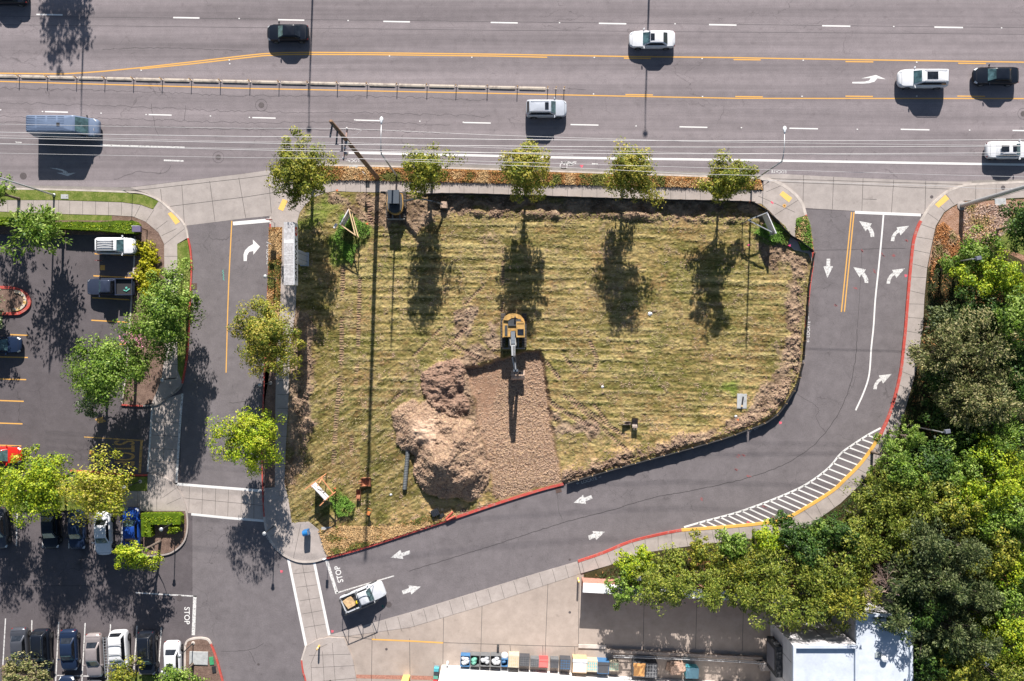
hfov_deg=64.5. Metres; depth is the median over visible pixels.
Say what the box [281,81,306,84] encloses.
median block
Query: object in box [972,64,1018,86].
sedan
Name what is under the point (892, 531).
tree
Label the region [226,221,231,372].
line
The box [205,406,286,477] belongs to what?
tree
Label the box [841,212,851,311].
line
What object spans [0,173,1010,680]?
ground
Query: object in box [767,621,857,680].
loading building
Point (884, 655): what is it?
store wing
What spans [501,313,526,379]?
excavator
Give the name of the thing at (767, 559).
tree
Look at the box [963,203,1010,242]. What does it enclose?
dry grass
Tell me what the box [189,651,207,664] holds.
utility vault
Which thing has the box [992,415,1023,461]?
tree
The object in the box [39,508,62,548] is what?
sedan
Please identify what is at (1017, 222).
tree
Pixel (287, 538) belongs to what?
pavement
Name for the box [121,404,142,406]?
kerb
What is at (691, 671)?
dumpster
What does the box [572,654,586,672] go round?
crate
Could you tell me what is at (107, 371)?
tree
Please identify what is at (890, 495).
tree
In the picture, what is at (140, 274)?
shrub
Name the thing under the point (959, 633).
tree
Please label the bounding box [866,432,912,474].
tree
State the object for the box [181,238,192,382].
kerb
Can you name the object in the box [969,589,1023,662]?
tree
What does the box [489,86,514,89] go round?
median block
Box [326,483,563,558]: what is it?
kerb
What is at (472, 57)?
road studs
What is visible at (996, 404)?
tree
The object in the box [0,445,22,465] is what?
sedan
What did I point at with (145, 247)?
shrub
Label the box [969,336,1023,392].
tree
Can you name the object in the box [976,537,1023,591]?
tree
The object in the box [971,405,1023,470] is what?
tree
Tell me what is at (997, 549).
tree
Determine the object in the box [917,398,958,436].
tree
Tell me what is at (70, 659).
sedan
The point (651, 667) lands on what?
crate
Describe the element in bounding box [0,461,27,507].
tree
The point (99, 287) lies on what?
pickup truck
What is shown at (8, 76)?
median block
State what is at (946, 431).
shoebox lamp
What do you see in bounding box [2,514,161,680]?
parking lines
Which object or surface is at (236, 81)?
median block
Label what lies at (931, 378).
tree
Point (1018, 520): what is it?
tree
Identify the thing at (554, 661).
crate
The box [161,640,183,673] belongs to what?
sedan
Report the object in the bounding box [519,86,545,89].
median block
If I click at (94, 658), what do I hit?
sedan
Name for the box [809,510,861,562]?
tree
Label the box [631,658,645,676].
crate
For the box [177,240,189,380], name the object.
lawn
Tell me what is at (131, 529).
sedan
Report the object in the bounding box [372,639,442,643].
yellow line
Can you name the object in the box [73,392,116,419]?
tree
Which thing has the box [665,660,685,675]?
cardboard bale
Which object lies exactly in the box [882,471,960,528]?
tree
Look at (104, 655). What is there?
ladder
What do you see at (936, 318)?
tree
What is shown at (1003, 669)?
tree
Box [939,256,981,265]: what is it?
shoebox lamp
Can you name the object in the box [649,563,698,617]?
tree
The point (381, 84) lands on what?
median block
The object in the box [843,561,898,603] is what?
dead tree
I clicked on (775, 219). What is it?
silt fence
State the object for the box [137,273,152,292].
shrub
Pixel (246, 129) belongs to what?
crack
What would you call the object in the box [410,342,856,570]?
crack
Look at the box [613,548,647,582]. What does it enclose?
tree
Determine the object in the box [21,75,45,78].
median block
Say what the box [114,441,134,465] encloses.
stop lettering
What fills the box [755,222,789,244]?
tall grass
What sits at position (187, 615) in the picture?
stop lettering
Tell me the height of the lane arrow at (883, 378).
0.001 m
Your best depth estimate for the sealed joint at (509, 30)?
87.99 m
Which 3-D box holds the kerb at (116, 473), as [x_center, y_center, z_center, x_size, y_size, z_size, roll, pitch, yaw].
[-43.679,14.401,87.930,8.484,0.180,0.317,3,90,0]
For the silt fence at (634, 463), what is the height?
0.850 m
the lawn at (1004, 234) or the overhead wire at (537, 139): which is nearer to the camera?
the overhead wire at (537, 139)
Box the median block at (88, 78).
[78,76,102,79]
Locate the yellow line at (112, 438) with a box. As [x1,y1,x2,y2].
[84,436,143,440]
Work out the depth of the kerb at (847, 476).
87.83 m
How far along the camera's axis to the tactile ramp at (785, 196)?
87.85 m
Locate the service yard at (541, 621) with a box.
[324,565,777,680]
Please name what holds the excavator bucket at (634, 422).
on the terrain at (425, 431)
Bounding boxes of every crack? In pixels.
[0,115,439,124]
[3,87,487,100]
[5,122,450,133]
[12,102,485,117]
[102,47,239,50]
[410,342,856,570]
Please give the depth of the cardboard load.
86.85 m
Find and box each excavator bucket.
[356,489,360,500]
[358,477,370,485]
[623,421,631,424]
[632,418,637,429]
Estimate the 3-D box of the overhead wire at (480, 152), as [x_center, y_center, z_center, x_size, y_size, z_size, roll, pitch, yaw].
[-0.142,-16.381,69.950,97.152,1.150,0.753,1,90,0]
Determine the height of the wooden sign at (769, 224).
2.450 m
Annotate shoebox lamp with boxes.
[910,425,950,433]
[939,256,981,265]
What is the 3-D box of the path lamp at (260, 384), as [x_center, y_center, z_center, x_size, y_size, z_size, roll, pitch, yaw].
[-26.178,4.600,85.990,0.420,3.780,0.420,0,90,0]
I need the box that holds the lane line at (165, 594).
[136,592,196,596]
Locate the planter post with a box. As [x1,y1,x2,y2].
[401,675,409,680]
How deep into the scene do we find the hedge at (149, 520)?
86.92 m
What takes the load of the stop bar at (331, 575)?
on the access road at (246, 607)
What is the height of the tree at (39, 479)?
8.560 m
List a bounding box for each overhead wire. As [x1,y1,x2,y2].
[0,132,1023,140]
[0,135,1023,155]
[0,143,1023,153]
[11,153,1015,176]
[12,138,986,146]
[13,144,556,154]
[15,124,1023,145]
[371,159,761,175]
[766,180,1011,188]
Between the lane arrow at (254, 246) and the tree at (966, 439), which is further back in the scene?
the lane arrow at (254, 246)
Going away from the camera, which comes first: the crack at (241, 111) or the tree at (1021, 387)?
the tree at (1021, 387)
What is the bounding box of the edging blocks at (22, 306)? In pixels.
[13,290,26,310]
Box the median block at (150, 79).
[135,78,160,81]
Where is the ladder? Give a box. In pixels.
[103,637,108,677]
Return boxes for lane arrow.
[52,168,73,175]
[95,417,105,422]
[244,240,259,260]
[391,550,409,558]
[402,585,419,593]
[574,495,591,503]
[588,531,603,539]
[823,259,832,277]
[852,75,883,83]
[854,267,867,282]
[859,221,873,236]
[873,374,890,388]
[886,268,904,283]
[891,226,908,240]
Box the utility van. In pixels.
[105,629,131,671]
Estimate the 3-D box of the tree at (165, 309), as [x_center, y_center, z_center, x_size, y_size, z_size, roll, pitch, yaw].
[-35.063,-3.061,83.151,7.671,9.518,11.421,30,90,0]
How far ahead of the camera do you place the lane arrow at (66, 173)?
87.99 m
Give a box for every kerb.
[0,286,31,314]
[7,188,188,237]
[70,470,147,475]
[121,236,134,403]
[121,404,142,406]
[143,383,182,406]
[146,474,188,556]
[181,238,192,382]
[184,637,211,669]
[210,644,223,680]
[261,364,264,516]
[263,517,326,562]
[301,660,305,680]
[318,164,759,178]
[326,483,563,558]
[578,529,681,562]
[578,644,605,648]
[681,438,879,531]
[760,177,806,214]
[805,215,813,323]
[879,220,921,434]
[920,181,1023,220]
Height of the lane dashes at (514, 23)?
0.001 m
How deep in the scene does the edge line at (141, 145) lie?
87.99 m
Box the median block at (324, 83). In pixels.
[310,82,335,85]
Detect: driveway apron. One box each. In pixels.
[130,170,291,225]
[758,174,971,213]
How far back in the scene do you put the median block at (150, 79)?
87.89 m
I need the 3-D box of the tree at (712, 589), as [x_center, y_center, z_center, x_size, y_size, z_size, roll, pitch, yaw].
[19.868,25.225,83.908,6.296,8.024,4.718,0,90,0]
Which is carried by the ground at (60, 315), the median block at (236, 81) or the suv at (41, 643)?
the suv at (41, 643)
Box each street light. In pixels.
[0,177,55,196]
[379,116,396,177]
[751,126,786,182]
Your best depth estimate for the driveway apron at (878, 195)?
87.99 m
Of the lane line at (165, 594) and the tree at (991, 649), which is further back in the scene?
the lane line at (165, 594)
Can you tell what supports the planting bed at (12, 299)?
on the ground at (60, 315)
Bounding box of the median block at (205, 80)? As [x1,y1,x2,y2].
[193,79,218,82]
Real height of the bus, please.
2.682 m
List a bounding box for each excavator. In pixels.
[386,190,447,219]
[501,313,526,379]
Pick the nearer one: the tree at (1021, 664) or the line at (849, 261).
the tree at (1021, 664)
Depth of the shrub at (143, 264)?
86.93 m
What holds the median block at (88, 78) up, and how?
on the arterial road at (38, 45)
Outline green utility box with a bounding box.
[209,657,213,664]
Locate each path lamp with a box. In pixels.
[160,376,177,381]
[177,641,194,657]
[258,381,271,386]
[262,524,275,535]
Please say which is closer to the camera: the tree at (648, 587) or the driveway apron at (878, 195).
the tree at (648, 587)
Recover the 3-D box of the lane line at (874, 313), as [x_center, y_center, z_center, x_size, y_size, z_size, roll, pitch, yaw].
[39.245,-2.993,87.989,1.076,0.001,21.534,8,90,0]
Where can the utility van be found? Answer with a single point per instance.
(118, 645)
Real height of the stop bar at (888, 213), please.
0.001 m
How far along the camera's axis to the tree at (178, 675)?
83.65 m
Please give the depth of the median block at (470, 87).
87.89 m
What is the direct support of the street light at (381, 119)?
on the dry verge at (509, 182)
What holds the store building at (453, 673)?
on the ground at (60, 315)
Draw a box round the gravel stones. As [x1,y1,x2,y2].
[288,192,806,530]
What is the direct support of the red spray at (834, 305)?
on the access road at (246, 607)
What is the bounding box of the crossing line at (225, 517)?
[191,513,263,521]
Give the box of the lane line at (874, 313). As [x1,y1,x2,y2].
[855,215,883,409]
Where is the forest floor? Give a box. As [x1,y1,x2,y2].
[584,198,1023,680]
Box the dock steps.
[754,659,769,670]
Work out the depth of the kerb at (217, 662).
87.83 m
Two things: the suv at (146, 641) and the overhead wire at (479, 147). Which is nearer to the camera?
the overhead wire at (479, 147)
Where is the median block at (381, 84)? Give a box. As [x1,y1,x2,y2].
[369,83,394,86]
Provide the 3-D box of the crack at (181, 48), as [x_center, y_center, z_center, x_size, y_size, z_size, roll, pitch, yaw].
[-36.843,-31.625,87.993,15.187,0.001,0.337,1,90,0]
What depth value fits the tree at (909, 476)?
81.00 m
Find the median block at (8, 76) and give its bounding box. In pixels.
[0,75,17,77]
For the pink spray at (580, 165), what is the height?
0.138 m
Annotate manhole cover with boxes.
[20,173,26,179]
[213,152,223,162]
[255,99,266,110]
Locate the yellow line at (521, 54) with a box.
[0,52,1023,73]
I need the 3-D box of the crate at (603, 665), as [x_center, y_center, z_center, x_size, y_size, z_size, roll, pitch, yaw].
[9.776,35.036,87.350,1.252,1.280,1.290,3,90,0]
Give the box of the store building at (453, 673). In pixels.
[439,665,703,680]
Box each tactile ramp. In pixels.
[168,212,179,224]
[278,199,287,210]
[780,191,791,201]
[935,195,948,207]
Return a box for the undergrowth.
[595,255,1023,680]
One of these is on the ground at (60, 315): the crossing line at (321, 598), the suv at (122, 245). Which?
the suv at (122, 245)
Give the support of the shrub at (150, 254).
on the planting bed at (146, 391)
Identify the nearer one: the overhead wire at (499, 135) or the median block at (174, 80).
the overhead wire at (499, 135)
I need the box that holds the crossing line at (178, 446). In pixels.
[175,394,182,484]
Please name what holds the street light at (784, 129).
on the dry verge at (509, 182)
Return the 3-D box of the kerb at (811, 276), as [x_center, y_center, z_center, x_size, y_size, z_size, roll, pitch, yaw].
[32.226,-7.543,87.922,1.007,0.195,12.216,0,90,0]
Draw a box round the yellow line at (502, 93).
[0,81,1023,98]
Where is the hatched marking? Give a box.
[684,428,880,527]
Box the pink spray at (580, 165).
[280,165,906,632]
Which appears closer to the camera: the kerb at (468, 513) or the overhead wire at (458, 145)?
the overhead wire at (458, 145)
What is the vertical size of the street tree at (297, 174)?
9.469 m
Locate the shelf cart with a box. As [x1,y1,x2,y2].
[433,665,439,680]
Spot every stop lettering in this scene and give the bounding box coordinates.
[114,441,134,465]
[184,607,189,623]
[334,566,342,582]
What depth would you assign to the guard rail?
87.01 m
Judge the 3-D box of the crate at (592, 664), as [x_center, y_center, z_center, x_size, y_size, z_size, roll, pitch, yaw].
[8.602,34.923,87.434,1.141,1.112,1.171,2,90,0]
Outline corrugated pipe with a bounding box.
[402,450,409,489]
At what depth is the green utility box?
87.77 m
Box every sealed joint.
[22,16,1016,27]
[57,25,940,33]
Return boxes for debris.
[321,527,331,535]
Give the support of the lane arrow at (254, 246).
on the access road at (246, 607)
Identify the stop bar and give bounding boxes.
[138,440,142,472]
[192,595,196,634]
[233,218,269,224]
[325,560,337,593]
[855,211,920,215]
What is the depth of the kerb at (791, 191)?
87.85 m
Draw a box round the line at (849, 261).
[844,212,854,311]
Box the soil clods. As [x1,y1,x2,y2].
[284,192,807,548]
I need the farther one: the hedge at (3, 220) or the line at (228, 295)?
the line at (228, 295)
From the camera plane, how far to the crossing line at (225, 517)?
87.98 m
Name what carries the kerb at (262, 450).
on the ground at (60, 315)
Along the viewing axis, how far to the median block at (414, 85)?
87.89 m
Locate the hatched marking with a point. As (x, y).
(813, 479)
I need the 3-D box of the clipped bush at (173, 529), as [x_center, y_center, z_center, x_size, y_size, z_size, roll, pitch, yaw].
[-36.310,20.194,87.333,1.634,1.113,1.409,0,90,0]
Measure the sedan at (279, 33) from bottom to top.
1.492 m
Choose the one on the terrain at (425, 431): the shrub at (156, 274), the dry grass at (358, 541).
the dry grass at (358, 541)
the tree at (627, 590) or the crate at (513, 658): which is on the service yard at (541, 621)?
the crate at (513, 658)
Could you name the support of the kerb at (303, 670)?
on the service yard at (541, 621)
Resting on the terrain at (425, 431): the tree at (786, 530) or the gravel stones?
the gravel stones
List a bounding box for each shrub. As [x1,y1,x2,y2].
[119,331,144,354]
[129,268,150,282]
[132,239,155,258]
[135,256,155,273]
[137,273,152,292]
[142,246,160,263]
[143,266,159,282]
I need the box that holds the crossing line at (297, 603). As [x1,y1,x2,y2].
[287,559,306,645]
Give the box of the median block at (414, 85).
[399,84,424,87]
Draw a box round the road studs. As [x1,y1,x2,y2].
[0,18,1001,130]
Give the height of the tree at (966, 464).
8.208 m
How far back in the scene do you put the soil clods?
87.73 m
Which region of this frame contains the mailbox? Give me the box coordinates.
[302,528,309,535]
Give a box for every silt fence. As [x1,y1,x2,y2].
[427,193,755,202]
[567,429,749,483]
[749,364,803,428]
[752,202,813,251]
[802,252,815,359]
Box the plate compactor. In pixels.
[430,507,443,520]
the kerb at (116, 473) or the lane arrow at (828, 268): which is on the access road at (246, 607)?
the lane arrow at (828, 268)
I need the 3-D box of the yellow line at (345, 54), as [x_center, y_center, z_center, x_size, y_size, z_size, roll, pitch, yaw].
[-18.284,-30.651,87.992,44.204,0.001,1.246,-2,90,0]
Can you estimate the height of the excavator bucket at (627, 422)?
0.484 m
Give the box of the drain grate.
[555,486,561,492]
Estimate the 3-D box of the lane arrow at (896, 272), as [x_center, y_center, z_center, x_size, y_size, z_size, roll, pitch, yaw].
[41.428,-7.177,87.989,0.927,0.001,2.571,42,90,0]
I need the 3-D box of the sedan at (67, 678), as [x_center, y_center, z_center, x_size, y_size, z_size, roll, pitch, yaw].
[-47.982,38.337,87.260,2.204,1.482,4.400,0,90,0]
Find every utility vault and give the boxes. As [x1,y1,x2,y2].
[61,194,67,198]
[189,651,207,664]
[365,181,369,187]
[737,394,746,408]
[994,198,1005,205]
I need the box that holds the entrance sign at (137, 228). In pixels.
[132,226,147,232]
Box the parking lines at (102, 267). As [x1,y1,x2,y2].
[0,253,132,453]
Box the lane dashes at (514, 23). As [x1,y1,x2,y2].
[36,14,1023,130]
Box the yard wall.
[581,577,785,602]
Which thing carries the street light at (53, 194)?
on the lawn at (146, 201)
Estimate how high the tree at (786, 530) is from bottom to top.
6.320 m
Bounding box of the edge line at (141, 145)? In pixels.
[100,144,183,147]
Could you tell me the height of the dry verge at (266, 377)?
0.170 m
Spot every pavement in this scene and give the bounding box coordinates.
[0,200,186,403]
[122,476,184,510]
[264,180,811,560]
[302,637,356,680]
[330,561,581,637]
[579,183,1023,572]
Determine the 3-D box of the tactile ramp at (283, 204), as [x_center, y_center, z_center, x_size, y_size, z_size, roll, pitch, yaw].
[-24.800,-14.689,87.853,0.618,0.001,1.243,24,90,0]
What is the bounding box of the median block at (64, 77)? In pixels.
[49,76,74,79]
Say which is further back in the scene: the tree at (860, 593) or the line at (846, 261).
the line at (846, 261)
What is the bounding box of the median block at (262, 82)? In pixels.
[252,80,276,83]
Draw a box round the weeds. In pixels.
[329,489,354,516]
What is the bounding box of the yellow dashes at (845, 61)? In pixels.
[624,58,985,96]
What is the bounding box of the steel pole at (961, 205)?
[957,185,1023,209]
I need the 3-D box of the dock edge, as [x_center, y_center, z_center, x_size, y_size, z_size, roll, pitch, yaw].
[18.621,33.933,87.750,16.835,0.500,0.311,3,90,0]
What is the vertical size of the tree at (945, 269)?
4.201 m
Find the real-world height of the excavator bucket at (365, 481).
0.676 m
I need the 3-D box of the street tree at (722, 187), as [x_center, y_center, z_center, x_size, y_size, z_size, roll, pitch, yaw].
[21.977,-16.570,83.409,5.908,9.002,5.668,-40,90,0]
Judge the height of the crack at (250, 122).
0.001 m
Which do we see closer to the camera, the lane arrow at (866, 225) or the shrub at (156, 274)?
the shrub at (156, 274)
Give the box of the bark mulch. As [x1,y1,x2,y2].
[928,199,1023,266]
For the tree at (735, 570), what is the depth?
82.45 m
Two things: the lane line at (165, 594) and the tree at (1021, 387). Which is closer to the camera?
the tree at (1021, 387)
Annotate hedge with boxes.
[0,217,23,226]
[26,222,64,230]
[60,220,140,234]
[140,511,183,536]
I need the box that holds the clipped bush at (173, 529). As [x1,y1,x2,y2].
[167,524,181,533]
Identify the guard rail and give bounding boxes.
[612,653,764,663]
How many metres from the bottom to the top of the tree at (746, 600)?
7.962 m
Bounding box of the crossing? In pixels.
[148,394,327,645]
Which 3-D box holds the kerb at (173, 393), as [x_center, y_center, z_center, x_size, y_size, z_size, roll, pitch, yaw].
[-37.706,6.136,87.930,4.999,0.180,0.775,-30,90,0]
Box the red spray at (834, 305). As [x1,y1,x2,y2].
[700,239,907,517]
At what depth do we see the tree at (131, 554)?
83.46 m
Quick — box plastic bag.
[501,652,507,658]
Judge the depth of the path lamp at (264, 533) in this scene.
85.37 m
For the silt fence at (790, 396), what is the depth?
87.59 m
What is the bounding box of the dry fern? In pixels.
[930,221,962,279]
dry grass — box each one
[266,227,281,346]
[318,507,456,555]
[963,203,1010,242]
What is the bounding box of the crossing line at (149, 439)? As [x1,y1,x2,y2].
[147,407,152,471]
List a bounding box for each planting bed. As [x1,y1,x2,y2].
[0,216,164,404]
[0,289,27,311]
[2,665,53,680]
[144,511,186,554]
[186,639,220,680]
[263,368,275,486]
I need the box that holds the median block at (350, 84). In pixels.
[339,82,365,85]
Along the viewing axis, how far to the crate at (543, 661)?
87.06 m
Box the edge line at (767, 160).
[349,152,1023,165]
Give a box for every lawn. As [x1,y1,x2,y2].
[0,190,157,208]
[0,212,111,219]
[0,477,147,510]
[107,675,156,680]
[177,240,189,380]
[992,214,1023,254]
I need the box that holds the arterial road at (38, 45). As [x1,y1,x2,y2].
[0,0,1023,186]
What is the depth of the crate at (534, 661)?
87.09 m
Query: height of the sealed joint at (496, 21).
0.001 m
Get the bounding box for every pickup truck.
[87,276,135,296]
[339,580,386,615]
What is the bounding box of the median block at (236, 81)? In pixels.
[222,80,247,83]
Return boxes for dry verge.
[264,227,281,403]
[317,166,762,189]
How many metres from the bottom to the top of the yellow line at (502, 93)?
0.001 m
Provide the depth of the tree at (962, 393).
81.48 m
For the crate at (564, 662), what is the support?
on the service yard at (541, 621)
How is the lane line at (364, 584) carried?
on the access road at (246, 607)
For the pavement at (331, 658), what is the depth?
87.86 m
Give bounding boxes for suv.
[30,628,54,670]
[94,235,137,255]
[135,630,158,674]
[526,97,566,118]
[897,66,948,89]
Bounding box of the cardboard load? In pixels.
[343,596,355,608]
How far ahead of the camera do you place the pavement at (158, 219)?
87.86 m
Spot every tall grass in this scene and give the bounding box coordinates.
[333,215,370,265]
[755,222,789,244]
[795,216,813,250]
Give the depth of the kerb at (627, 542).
87.83 m
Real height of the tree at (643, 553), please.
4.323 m
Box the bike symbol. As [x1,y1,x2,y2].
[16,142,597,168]
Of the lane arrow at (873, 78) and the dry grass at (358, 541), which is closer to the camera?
the dry grass at (358, 541)
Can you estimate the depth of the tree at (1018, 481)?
81.52 m
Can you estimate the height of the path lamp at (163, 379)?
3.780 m
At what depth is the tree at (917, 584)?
80.28 m
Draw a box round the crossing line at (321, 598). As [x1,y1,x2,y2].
[313,562,329,634]
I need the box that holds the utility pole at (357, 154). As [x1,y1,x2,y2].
[329,120,379,180]
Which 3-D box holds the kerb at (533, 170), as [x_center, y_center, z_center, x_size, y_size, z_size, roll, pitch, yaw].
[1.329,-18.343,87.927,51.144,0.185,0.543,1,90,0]
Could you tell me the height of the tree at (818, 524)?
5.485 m
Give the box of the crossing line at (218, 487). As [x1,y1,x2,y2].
[175,483,261,491]
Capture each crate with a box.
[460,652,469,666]
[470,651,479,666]
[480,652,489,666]
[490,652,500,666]
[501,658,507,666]
[508,651,518,667]
[519,653,529,665]
[530,655,538,666]
[539,655,547,667]
[550,656,558,667]
[559,655,570,669]
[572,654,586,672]
[587,657,597,671]
[597,657,609,673]
[609,659,618,670]
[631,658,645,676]
[644,659,657,677]
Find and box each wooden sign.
[305,474,335,505]
[340,209,359,237]
[742,212,776,235]
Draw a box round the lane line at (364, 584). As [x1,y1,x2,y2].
[336,575,393,593]
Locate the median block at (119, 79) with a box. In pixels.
[107,77,131,80]
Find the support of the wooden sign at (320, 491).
on the terrain at (425, 431)
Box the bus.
[26,115,100,138]
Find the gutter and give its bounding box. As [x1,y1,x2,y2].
[5,161,1023,190]
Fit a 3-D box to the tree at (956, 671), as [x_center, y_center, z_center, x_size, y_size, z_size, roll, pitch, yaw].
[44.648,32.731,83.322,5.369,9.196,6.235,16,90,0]
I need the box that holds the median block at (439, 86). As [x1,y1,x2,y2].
[429,84,453,87]
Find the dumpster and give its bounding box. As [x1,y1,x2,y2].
[684,664,698,678]
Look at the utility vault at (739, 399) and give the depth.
87.77 m
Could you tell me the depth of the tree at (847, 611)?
80.26 m
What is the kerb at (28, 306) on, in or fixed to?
on the ground at (60, 315)
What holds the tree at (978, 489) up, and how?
on the forest floor
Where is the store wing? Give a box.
[831,594,912,680]
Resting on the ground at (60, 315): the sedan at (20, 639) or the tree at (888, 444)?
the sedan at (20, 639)
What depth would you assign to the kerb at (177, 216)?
87.83 m
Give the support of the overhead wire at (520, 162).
attached to the utility pole at (357, 154)
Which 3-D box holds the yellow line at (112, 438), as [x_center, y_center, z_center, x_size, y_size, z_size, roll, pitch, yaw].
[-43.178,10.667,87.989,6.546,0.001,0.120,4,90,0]
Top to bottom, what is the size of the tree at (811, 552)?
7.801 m
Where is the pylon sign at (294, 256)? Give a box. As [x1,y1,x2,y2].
[284,222,308,285]
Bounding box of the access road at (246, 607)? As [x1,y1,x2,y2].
[180,209,923,680]
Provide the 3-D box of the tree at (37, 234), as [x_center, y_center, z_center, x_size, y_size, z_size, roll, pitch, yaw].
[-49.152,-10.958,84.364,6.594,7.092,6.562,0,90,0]
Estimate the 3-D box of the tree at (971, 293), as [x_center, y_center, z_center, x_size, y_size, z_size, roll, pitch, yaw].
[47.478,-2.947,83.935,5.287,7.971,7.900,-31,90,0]
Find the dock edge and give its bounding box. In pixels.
[606,648,761,659]
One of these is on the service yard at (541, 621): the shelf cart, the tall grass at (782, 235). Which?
the shelf cart
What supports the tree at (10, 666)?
on the ground at (60, 315)
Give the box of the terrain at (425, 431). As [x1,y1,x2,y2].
[284,191,811,553]
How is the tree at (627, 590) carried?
on the forest floor
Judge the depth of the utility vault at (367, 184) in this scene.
87.84 m
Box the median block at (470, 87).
[458,85,485,88]
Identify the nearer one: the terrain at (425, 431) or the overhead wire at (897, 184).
the overhead wire at (897, 184)
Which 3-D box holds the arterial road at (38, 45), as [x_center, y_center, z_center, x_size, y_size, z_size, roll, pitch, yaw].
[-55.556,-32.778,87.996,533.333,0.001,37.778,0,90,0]
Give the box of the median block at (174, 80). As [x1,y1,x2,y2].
[164,78,189,81]
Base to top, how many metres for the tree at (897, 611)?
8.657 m
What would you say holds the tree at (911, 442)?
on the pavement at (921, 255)
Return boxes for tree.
[0,172,20,205]
[0,202,71,263]
[0,289,4,329]
[0,444,80,527]
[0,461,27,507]
[0,651,52,680]
[49,443,136,526]
[60,326,157,414]
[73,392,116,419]
[105,655,145,680]
[110,257,205,366]
[112,540,164,571]
[152,662,209,680]
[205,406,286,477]
[225,295,306,379]
[264,125,339,210]
[401,141,467,199]
[496,138,555,203]
[598,136,668,207]
[604,561,645,610]
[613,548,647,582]
[631,557,672,609]
[632,543,655,569]
[647,542,690,582]
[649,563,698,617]
[676,564,736,612]
[681,528,722,577]
[692,148,759,204]
[707,539,761,597]
[714,526,749,562]
[723,576,771,616]
[739,546,796,595]
[741,564,804,632]
[750,518,785,554]
[769,509,817,552]
[775,530,828,572]
[778,573,839,633]
[780,549,835,596]
[802,579,874,635]
[806,519,838,560]
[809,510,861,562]
[814,547,864,598]
[825,517,894,579]
[831,568,882,613]
[840,494,884,543]
[842,467,914,522]
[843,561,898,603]
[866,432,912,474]
[866,491,919,564]
[870,596,917,635]
[876,537,943,609]
[878,438,935,495]
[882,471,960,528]
[886,414,927,450]
[887,576,951,641]
[894,429,957,496]
[897,503,961,572]
[897,555,972,617]
[904,313,976,380]
[905,589,981,665]
[913,632,959,680]
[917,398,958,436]
[918,300,985,346]
[918,475,986,541]
[919,351,964,400]
[922,504,992,572]
[923,561,1006,610]
[924,644,988,680]
[926,599,1003,662]
[929,359,993,434]
[931,435,991,496]
[937,252,968,282]
[937,410,984,462]
[939,224,1011,278]
[945,485,1023,549]
[946,303,1022,384]
[947,246,1023,310]
[951,277,1010,350]
[952,431,1023,521]
[957,525,1022,580]
[959,628,1023,680]
[961,366,1023,431]
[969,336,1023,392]
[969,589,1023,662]
[970,563,1023,626]
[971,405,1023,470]
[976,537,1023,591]
[982,285,1023,360]
[983,456,1023,504]
[987,495,1023,551]
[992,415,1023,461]
[992,642,1023,680]
[995,198,1023,254]
[995,358,1023,422]
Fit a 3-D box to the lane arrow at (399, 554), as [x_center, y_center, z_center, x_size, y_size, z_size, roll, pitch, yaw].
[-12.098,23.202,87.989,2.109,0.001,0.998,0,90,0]
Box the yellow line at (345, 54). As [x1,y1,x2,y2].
[140,54,546,69]
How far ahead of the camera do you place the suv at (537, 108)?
86.73 m
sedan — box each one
[0,0,28,6]
[0,335,22,354]
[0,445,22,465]
[0,507,11,548]
[8,626,31,666]
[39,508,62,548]
[57,628,81,670]
[59,675,77,680]
[65,509,88,548]
[83,632,105,677]
[92,511,114,554]
[119,507,142,546]
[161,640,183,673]
[267,21,308,43]
[629,28,674,49]
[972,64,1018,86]
[984,140,1023,159]
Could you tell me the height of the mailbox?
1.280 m
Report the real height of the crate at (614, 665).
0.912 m
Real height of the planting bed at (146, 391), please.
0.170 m

